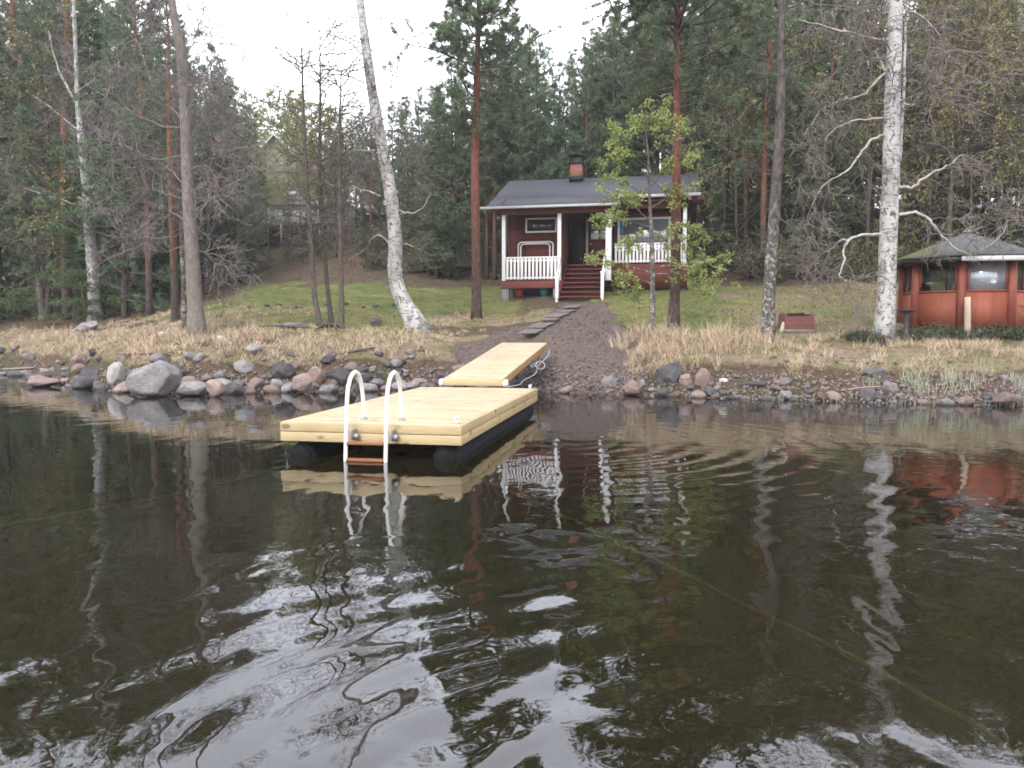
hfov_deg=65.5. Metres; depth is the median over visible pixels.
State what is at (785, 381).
stone
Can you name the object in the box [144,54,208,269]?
birch tree
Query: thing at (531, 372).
stone
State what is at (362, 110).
pine tree
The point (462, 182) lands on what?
pine tree
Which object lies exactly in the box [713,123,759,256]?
spruce tree
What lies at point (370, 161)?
pine tree
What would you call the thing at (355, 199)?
birch tree
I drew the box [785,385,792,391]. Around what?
stone
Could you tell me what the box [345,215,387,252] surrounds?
shrub
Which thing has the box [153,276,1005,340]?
lawn grass
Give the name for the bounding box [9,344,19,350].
stone
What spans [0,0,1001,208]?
sky
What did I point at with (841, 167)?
birch tree
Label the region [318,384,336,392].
stone
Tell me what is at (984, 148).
pine tree
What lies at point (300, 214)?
birch tree
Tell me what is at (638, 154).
spruce tree
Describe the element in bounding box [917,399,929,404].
stone
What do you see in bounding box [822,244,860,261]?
shrub
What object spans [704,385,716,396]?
stone
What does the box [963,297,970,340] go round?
wooden post
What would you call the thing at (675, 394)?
stone
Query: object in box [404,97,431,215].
pine tree
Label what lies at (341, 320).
alder tree
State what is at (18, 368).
driftwood
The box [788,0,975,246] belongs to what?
birch tree
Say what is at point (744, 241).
shrub
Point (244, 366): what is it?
stone
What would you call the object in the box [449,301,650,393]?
loose soil
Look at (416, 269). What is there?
log
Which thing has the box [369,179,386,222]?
pine tree
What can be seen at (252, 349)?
stone
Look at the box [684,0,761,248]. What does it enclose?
pine tree
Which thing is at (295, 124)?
birch tree
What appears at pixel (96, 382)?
stone
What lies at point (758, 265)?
shrub
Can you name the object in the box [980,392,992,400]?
stone
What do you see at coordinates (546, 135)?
pine tree
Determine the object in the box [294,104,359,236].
birch tree
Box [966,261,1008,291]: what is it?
window
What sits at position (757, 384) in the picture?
boulder
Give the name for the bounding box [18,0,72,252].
pine tree
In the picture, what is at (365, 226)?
spruce tree
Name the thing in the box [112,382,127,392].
stone
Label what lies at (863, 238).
shrub
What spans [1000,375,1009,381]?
stone
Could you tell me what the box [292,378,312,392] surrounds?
boulder
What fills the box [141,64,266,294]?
birch tree
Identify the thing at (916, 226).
birch tree
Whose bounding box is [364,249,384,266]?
shrub
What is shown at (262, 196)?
birch tree
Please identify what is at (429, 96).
pine tree
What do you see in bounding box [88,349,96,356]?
stone
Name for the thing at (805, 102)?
pine tree
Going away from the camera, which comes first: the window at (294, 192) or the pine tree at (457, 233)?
the pine tree at (457, 233)
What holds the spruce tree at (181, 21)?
on the ground at (581, 351)
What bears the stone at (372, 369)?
on the ground at (581, 351)
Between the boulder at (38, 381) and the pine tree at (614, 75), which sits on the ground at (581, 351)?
the pine tree at (614, 75)
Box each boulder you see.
[27,375,60,386]
[74,321,97,333]
[107,362,125,385]
[125,360,181,396]
[177,381,205,395]
[205,379,225,396]
[285,322,306,327]
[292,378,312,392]
[327,368,350,384]
[370,317,382,325]
[412,378,427,383]
[601,375,616,388]
[622,380,641,394]
[641,356,650,366]
[656,361,683,385]
[679,373,691,384]
[695,368,710,387]
[740,380,767,387]
[862,367,889,377]
[992,392,1021,405]
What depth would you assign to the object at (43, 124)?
38.34 m
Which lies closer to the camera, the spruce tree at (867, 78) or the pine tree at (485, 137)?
the pine tree at (485, 137)
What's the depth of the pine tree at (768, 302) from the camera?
21.68 m
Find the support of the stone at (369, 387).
on the ground at (581, 351)
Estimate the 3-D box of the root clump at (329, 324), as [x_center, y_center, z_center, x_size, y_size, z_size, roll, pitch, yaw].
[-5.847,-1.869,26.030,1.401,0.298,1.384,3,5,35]
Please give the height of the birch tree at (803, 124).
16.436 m
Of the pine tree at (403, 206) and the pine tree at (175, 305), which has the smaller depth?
the pine tree at (175, 305)
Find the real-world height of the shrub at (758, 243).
2.049 m
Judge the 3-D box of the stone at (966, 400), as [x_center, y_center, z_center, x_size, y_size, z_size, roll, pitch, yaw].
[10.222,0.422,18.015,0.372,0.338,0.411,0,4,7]
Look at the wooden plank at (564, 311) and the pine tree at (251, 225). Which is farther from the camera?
the pine tree at (251, 225)
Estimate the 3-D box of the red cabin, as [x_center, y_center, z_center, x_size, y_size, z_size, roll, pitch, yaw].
[3.901,-6.645,35.494,8.920,6.998,9.613,1,4,12]
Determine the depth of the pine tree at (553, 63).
89.65 m
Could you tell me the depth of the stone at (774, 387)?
19.48 m
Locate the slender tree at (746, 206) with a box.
[709,1,765,257]
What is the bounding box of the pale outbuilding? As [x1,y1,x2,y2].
[253,202,363,246]
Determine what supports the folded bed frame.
on the red cabin
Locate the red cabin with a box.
[480,154,704,301]
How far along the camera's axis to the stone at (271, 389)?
21.25 m
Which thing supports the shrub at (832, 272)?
on the ground at (581, 351)
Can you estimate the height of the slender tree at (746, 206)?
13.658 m
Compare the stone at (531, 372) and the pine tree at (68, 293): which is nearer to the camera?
the stone at (531, 372)
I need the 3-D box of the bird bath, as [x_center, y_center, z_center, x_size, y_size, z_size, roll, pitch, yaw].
[10.464,-1.531,21.145,0.470,0.881,0.470,0,4,0]
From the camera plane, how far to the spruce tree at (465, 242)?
49.23 m
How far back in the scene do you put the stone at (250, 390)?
21.00 m
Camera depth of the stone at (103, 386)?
21.97 m
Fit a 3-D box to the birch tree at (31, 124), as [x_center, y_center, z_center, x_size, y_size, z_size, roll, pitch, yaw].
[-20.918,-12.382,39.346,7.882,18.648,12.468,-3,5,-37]
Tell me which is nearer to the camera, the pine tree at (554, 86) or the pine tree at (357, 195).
the pine tree at (554, 86)
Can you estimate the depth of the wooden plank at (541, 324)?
26.09 m
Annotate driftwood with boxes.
[2,367,34,369]
[841,386,881,390]
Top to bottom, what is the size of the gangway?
0.899 m
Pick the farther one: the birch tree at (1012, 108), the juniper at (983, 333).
the birch tree at (1012, 108)
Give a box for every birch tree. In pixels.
[0,0,78,317]
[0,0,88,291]
[0,0,159,287]
[0,0,251,268]
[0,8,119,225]
[0,18,86,317]
[0,48,57,247]
[0,69,144,316]
[1,0,121,303]
[2,0,163,240]
[7,0,130,321]
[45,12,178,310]
[71,37,200,296]
[84,46,208,292]
[88,120,165,306]
[95,0,252,299]
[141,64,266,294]
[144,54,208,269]
[196,103,277,287]
[196,112,283,276]
[209,102,293,198]
[229,128,287,229]
[238,89,276,147]
[239,142,284,269]
[247,83,317,168]
[249,97,292,143]
[257,147,291,260]
[258,92,326,150]
[259,0,465,332]
[265,129,315,254]
[267,98,355,208]
[273,96,323,150]
[276,108,364,232]
[282,168,326,262]
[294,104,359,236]
[306,142,357,243]
[307,110,360,216]
[323,119,368,201]
[325,129,379,242]
[326,107,391,237]
[628,11,791,231]
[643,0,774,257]
[681,27,800,268]
[682,0,855,166]
[691,0,860,229]
[693,0,905,245]
[728,0,954,233]
[729,0,855,231]
[731,12,880,237]
[756,0,1023,344]
[781,0,983,253]
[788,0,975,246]
[791,0,929,245]
[824,0,924,231]
[833,38,913,243]
[842,0,1021,249]
[849,0,1023,245]
[852,0,1023,250]
[854,0,1023,238]
[858,1,1017,243]
[862,6,1023,253]
[870,0,1023,237]
[899,0,1023,234]
[902,0,1023,182]
[946,4,1022,220]
[979,0,1023,239]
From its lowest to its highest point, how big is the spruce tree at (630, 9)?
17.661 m
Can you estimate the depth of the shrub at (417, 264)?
42.94 m
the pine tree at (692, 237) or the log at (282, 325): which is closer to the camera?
the log at (282, 325)
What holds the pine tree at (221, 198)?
on the ground at (581, 351)
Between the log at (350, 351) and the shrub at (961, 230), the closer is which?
the log at (350, 351)
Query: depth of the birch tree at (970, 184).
34.22 m
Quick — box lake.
[0,374,1023,767]
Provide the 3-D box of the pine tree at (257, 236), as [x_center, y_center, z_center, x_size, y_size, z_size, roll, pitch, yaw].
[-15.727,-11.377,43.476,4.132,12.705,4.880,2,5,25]
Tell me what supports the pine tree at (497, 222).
on the ground at (581, 351)
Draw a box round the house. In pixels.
[246,134,327,246]
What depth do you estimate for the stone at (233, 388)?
20.86 m
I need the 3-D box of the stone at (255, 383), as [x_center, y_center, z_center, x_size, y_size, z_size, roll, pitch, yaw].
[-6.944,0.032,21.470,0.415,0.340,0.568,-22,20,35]
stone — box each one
[7,370,23,376]
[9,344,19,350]
[21,353,35,362]
[39,373,51,377]
[40,368,48,372]
[61,373,70,377]
[71,353,85,364]
[71,363,86,373]
[71,376,93,388]
[79,367,99,376]
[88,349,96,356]
[92,375,99,380]
[93,381,105,386]
[94,383,110,390]
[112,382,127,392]
[118,355,125,362]
[149,353,167,362]
[154,357,171,362]
[174,364,186,376]
[178,376,195,386]
[183,352,194,359]
[193,352,204,361]
[200,374,211,381]
[213,370,226,378]
[216,378,230,384]
[221,382,245,393]
[233,359,253,373]
[233,380,244,386]
[243,387,257,393]
[244,343,261,354]
[247,378,262,388]
[263,385,280,392]
[270,379,283,387]
[271,363,295,378]
[281,382,297,392]
[286,361,298,369]
[292,373,313,382]
[306,368,326,384]
[308,366,318,371]
[312,382,319,389]
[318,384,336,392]
[320,354,334,362]
[328,349,335,353]
[328,379,337,385]
[344,362,356,371]
[355,365,367,372]
[359,383,378,391]
[361,372,372,382]
[369,366,375,372]
[371,378,384,386]
[374,351,383,356]
[379,384,391,390]
[384,361,393,368]
[385,378,396,386]
[390,359,402,367]
[391,380,407,389]
[405,348,414,354]
[407,380,419,389]
[420,383,428,386]
[450,385,465,387]
[451,364,465,371]
[475,386,490,387]
[513,379,523,385]
[528,370,538,376]
[559,386,572,393]
[648,387,655,392]
[654,388,670,396]
[667,391,680,396]
[684,385,694,389]
[691,391,705,397]
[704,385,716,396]
[710,394,719,397]
[714,385,721,391]
[718,390,726,395]
[758,395,773,400]
[770,384,782,391]
[773,380,780,384]
[779,377,791,385]
[779,391,791,399]
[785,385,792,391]
[804,389,813,394]
[817,393,827,400]
[825,391,841,401]
[859,387,875,398]
[872,395,886,401]
[882,381,898,393]
[899,400,908,403]
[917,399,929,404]
[936,398,955,405]
[954,395,974,404]
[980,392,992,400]
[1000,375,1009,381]
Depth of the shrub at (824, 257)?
33.88 m
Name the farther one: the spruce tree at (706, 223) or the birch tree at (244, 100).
the birch tree at (244, 100)
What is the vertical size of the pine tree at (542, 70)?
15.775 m
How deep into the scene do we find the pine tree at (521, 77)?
45.36 m
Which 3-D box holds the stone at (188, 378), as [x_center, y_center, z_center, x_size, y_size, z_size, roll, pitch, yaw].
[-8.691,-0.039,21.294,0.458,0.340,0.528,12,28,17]
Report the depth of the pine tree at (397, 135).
68.30 m
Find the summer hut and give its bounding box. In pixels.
[897,229,1023,336]
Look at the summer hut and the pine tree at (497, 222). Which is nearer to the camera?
the summer hut
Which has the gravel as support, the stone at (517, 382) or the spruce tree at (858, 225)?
the stone at (517, 382)
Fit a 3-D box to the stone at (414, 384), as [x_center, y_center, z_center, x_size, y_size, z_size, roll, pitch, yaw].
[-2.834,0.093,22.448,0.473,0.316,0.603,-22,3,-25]
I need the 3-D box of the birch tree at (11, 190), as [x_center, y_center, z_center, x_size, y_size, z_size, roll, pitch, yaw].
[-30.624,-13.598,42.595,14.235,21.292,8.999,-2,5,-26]
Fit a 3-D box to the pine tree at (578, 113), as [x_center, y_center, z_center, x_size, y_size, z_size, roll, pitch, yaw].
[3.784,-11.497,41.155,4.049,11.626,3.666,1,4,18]
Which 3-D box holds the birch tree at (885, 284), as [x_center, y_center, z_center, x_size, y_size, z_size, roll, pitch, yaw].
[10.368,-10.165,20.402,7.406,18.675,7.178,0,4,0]
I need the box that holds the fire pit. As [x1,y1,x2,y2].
[778,313,815,332]
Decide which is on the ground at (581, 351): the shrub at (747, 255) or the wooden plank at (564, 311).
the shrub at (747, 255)
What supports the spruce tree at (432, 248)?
on the ground at (581, 351)
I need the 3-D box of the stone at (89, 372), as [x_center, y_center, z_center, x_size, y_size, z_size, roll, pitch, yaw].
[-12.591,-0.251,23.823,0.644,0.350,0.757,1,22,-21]
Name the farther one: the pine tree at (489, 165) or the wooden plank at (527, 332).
the pine tree at (489, 165)
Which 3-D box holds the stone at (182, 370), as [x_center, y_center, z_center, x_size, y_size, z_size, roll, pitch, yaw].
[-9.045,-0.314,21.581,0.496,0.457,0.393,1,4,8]
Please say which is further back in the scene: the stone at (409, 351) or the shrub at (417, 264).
the shrub at (417, 264)
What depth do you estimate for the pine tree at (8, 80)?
47.30 m
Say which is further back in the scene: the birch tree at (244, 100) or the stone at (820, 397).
the birch tree at (244, 100)
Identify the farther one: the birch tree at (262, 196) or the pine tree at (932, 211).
the birch tree at (262, 196)
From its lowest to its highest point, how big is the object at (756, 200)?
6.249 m
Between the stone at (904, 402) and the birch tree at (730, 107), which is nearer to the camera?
the stone at (904, 402)
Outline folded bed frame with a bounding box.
[518,241,553,280]
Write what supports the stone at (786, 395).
on the ground at (581, 351)
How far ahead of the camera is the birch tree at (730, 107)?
38.49 m
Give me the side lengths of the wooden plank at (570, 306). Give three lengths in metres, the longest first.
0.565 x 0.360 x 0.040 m
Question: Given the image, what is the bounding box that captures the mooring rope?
[507,350,549,387]
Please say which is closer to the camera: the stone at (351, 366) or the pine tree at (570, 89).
the stone at (351, 366)
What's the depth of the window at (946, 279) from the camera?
24.23 m
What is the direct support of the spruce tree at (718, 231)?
on the ground at (581, 351)
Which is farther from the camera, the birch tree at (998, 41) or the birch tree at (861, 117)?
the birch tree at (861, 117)
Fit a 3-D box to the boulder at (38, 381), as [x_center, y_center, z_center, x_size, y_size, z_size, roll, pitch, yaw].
[-13.738,-0.061,23.442,0.846,0.412,0.714,0,4,0]
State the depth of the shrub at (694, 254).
38.86 m
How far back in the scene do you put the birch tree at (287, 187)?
53.90 m
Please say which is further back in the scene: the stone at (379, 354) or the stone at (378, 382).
the stone at (379, 354)
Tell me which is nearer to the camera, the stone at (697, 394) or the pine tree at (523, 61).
the stone at (697, 394)
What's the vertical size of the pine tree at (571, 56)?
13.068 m
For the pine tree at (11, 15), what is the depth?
42.90 m
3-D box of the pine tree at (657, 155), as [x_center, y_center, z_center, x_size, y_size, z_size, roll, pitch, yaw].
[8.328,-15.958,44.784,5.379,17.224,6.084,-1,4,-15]
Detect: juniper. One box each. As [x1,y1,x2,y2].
[828,326,896,342]
[894,317,1023,341]
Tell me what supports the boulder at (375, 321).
on the ground at (581, 351)
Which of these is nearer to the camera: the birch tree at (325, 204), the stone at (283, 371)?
the stone at (283, 371)
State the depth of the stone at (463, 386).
22.86 m
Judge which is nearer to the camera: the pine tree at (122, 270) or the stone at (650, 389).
the stone at (650, 389)
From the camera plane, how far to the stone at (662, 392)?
20.13 m
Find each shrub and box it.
[159,269,203,288]
[276,238,295,251]
[289,222,349,251]
[331,217,369,239]
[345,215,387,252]
[361,245,387,268]
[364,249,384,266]
[372,217,403,234]
[373,228,421,257]
[374,233,387,248]
[377,242,422,272]
[402,239,440,274]
[406,248,434,266]
[440,253,464,273]
[690,229,738,266]
[711,243,749,268]
[717,225,759,264]
[717,239,778,274]
[721,228,801,281]
[722,231,753,259]
[726,238,788,272]
[737,255,764,279]
[753,227,842,281]
[754,231,824,268]
[766,225,836,246]
[766,233,824,255]
[778,243,823,278]
[786,240,845,277]
[816,232,877,279]
[821,257,863,280]
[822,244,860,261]
[842,222,878,251]
[846,243,877,265]
[856,244,897,263]
[897,233,944,257]
[943,225,1008,243]
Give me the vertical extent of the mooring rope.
0.689 m
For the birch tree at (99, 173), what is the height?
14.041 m
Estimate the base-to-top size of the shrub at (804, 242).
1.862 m
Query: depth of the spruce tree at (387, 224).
50.49 m
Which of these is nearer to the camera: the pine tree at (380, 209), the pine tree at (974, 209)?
the pine tree at (974, 209)
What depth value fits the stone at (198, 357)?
22.16 m
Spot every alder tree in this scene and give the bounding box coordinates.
[22,0,274,337]
[135,58,205,330]
[236,7,358,327]
[258,6,377,322]
[277,30,395,328]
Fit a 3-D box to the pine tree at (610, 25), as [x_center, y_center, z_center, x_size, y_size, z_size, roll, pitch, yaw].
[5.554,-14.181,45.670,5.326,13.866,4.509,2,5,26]
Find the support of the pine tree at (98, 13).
on the ground at (581, 351)
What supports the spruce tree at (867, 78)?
on the ground at (581, 351)
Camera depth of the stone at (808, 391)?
19.20 m
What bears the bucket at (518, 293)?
on the ground at (581, 351)
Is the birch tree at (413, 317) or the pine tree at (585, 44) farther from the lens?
the pine tree at (585, 44)
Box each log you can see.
[258,324,309,327]
[332,347,374,355]
[402,266,471,272]
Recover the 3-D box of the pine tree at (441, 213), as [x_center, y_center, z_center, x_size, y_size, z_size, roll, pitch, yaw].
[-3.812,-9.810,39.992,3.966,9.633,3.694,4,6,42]
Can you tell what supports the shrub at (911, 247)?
on the ground at (581, 351)
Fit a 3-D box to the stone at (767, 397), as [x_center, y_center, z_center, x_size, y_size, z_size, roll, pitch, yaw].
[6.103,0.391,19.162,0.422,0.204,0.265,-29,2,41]
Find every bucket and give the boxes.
[515,288,523,297]
[540,288,547,296]
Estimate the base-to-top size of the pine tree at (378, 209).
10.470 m
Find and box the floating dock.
[280,370,536,462]
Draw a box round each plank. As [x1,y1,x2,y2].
[115,352,173,354]
[518,331,538,333]
[522,329,542,331]
[527,326,546,327]
[531,324,551,325]
[536,322,554,324]
[539,318,558,320]
[543,315,562,317]
[555,310,572,311]
[562,306,579,307]
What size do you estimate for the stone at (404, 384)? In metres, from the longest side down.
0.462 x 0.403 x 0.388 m
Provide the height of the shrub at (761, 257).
2.286 m
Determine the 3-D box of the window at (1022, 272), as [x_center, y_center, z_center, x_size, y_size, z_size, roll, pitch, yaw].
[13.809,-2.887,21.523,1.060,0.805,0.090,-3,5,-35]
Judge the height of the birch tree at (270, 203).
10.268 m
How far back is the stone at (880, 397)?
18.50 m
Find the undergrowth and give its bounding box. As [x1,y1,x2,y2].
[11,213,1023,322]
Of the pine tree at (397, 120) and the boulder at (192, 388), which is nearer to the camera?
the boulder at (192, 388)
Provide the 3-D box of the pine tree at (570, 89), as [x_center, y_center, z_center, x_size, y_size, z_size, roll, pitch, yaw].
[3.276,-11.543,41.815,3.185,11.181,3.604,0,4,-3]
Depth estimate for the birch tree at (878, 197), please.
36.56 m
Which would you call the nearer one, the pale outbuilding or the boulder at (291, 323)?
the boulder at (291, 323)
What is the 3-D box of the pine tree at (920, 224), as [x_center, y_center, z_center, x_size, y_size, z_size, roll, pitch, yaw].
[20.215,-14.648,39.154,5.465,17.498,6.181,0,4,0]
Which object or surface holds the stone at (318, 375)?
on the ground at (581, 351)
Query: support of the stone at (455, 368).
on the ground at (581, 351)
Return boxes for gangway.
[439,343,546,387]
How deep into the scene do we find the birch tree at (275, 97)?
85.39 m
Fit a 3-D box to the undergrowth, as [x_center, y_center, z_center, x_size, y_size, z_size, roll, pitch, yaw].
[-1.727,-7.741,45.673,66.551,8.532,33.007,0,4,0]
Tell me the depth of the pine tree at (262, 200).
49.07 m
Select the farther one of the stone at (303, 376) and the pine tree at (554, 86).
the pine tree at (554, 86)
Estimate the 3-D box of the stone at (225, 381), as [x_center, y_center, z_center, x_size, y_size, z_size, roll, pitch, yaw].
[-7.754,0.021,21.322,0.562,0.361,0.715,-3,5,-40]
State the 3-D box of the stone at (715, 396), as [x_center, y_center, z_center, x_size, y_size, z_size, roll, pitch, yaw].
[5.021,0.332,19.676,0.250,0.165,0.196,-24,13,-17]
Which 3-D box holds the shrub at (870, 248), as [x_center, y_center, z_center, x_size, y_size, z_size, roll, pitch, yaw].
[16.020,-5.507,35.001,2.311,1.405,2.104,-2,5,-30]
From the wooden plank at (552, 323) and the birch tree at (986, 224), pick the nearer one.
the wooden plank at (552, 323)
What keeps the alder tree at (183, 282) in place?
on the ground at (581, 351)
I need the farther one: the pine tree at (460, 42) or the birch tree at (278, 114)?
the birch tree at (278, 114)
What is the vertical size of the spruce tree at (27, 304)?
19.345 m
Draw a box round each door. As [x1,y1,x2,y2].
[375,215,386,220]
[586,218,612,263]
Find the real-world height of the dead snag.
4.908 m
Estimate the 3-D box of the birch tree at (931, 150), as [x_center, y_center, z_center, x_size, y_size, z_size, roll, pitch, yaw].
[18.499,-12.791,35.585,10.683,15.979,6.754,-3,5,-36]
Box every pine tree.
[0,0,71,314]
[0,0,110,320]
[0,1,58,309]
[3,0,85,291]
[12,0,122,320]
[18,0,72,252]
[30,0,180,318]
[34,0,134,307]
[44,0,73,278]
[84,0,202,316]
[113,0,216,322]
[158,27,205,260]
[159,33,218,262]
[178,57,268,286]
[190,54,209,124]
[191,42,252,289]
[196,77,275,282]
[197,90,260,269]
[221,105,288,274]
[316,135,351,257]
[342,115,372,227]
[343,108,378,227]
[352,107,382,232]
[363,99,391,222]
[369,99,406,219]
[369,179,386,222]
[373,95,432,250]
[380,0,563,319]
[383,95,418,224]
[384,102,408,209]
[397,86,433,233]
[400,94,480,278]
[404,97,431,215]
[408,83,459,188]
[412,60,481,277]
[419,83,435,183]
[434,110,470,257]
[443,71,470,240]
[445,164,468,253]
[450,33,541,274]
[454,39,543,279]
[454,58,516,279]
[456,58,507,265]
[456,134,497,253]
[465,17,551,233]
[481,188,506,246]
[489,27,531,247]
[489,45,548,235]
[501,23,563,179]
[505,28,572,216]
[529,48,559,147]
[531,59,592,178]
[543,50,562,152]
[545,58,603,178]
[546,89,569,176]
[552,48,618,177]
[559,46,581,139]
[561,32,623,177]
[561,36,616,177]
[564,28,641,177]
[574,3,657,177]
[574,14,633,176]
[574,15,634,176]
[575,24,596,122]
[580,0,802,326]
[584,1,683,171]
[608,3,698,174]
[615,4,723,217]
[642,0,763,247]
[647,3,740,243]
[657,0,754,252]
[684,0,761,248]
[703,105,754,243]
[713,0,822,254]
[723,0,792,221]
[737,0,847,341]
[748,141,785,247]
[769,2,847,220]
[782,146,820,235]
[783,0,881,258]
[836,0,931,238]
[872,0,1010,249]
[874,173,913,232]
[898,0,1014,244]
[900,6,941,201]
[918,2,1015,233]
[934,0,1018,235]
[957,0,1023,242]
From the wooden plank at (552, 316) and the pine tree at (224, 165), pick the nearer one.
the wooden plank at (552, 316)
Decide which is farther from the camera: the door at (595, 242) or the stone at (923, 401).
the door at (595, 242)
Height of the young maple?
7.306 m
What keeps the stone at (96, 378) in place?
on the ground at (581, 351)
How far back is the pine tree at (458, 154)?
43.03 m
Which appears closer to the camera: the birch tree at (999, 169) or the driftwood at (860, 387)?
the driftwood at (860, 387)
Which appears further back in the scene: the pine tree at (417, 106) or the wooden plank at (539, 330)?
the pine tree at (417, 106)
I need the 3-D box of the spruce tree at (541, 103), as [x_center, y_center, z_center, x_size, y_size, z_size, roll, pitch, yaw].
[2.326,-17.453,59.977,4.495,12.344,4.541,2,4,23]
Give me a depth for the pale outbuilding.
68.60 m
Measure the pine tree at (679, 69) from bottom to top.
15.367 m
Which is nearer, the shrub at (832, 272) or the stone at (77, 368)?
the stone at (77, 368)
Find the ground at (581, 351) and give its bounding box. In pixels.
[0,207,1023,405]
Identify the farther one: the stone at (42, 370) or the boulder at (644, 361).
the stone at (42, 370)
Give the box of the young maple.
[580,94,744,328]
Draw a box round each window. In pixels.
[285,188,297,201]
[525,217,556,232]
[617,217,670,250]
[902,266,910,294]
[918,262,957,292]
[929,269,947,290]
[948,264,955,289]
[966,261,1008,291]
[1017,262,1023,291]
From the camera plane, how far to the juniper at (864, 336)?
21.08 m
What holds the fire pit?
on the ground at (581, 351)
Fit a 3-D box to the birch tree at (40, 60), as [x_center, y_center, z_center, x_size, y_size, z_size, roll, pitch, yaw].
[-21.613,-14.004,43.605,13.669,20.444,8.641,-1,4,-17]
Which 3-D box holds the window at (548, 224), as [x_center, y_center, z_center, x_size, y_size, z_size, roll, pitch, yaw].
[1.226,-6.686,33.536,1.340,0.620,0.090,1,4,12]
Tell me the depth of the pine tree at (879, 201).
46.14 m
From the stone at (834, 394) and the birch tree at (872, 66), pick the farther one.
the birch tree at (872, 66)
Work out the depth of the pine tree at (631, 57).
43.44 m
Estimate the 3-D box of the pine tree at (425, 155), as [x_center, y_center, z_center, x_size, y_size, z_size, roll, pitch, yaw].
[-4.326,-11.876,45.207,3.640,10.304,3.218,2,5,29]
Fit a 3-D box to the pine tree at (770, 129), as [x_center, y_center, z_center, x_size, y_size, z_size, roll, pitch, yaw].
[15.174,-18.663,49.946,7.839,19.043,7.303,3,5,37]
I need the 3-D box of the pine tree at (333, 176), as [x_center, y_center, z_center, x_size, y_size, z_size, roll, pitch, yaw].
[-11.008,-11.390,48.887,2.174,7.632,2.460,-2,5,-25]
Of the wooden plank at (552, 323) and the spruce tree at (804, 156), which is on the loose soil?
the wooden plank at (552, 323)
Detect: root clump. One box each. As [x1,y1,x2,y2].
[315,322,353,330]
[663,323,680,330]
[872,335,897,345]
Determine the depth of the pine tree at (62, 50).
62.91 m
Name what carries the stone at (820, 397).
in the lake
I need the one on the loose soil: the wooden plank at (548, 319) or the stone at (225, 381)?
the wooden plank at (548, 319)
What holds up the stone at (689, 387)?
on the ground at (581, 351)
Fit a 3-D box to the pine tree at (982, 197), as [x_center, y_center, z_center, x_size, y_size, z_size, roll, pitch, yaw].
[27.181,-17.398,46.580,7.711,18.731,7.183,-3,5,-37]
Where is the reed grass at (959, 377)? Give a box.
[747,352,1023,406]
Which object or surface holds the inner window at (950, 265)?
in the summer hut
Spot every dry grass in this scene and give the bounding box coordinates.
[0,298,492,368]
[607,304,792,374]
[767,322,1023,381]
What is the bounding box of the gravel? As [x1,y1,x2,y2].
[0,347,1023,404]
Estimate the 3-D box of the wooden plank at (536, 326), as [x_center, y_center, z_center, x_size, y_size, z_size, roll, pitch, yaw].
[0.817,-1.851,25.827,0.592,0.040,0.360,2,12,23]
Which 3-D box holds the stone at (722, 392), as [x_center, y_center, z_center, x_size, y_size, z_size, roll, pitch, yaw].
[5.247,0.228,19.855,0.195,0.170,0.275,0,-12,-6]
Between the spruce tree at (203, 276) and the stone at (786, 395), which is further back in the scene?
the spruce tree at (203, 276)
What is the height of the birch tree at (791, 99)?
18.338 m
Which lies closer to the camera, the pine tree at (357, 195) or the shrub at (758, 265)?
the shrub at (758, 265)
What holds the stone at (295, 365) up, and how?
on the ground at (581, 351)
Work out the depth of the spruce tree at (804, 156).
61.03 m
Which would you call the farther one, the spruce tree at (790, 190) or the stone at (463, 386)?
the spruce tree at (790, 190)
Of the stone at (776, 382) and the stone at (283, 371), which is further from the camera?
the stone at (283, 371)
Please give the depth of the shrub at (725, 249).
37.79 m
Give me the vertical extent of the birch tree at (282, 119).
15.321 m
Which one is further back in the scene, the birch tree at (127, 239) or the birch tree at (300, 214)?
the birch tree at (300, 214)
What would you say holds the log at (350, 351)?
on the ground at (581, 351)
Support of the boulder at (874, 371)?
on the ground at (581, 351)
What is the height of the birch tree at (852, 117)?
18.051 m
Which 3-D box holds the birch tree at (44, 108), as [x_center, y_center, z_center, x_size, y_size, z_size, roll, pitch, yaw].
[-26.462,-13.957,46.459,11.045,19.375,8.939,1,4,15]
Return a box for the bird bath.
[898,309,915,341]
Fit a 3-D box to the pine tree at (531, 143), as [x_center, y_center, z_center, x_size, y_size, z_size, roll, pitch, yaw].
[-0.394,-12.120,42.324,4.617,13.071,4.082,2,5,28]
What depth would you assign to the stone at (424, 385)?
22.48 m
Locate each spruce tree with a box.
[0,17,72,319]
[31,0,169,321]
[33,128,80,293]
[101,1,206,305]
[103,1,177,286]
[165,14,204,251]
[197,146,244,289]
[356,199,371,257]
[383,182,403,243]
[399,141,424,244]
[413,91,462,278]
[456,189,470,254]
[533,72,551,156]
[607,0,635,170]
[618,1,653,174]
[621,33,670,176]
[691,0,796,241]
[702,175,728,268]
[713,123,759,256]
[753,0,878,259]
[782,0,861,218]
[834,172,865,238]
[842,0,880,213]
[909,0,982,224]
[924,169,946,233]
[968,0,1023,247]
[988,192,1007,231]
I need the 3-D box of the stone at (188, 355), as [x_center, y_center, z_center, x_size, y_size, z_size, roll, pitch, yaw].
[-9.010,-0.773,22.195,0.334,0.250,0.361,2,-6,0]
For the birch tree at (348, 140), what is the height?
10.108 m
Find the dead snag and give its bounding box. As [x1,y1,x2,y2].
[27,227,44,320]

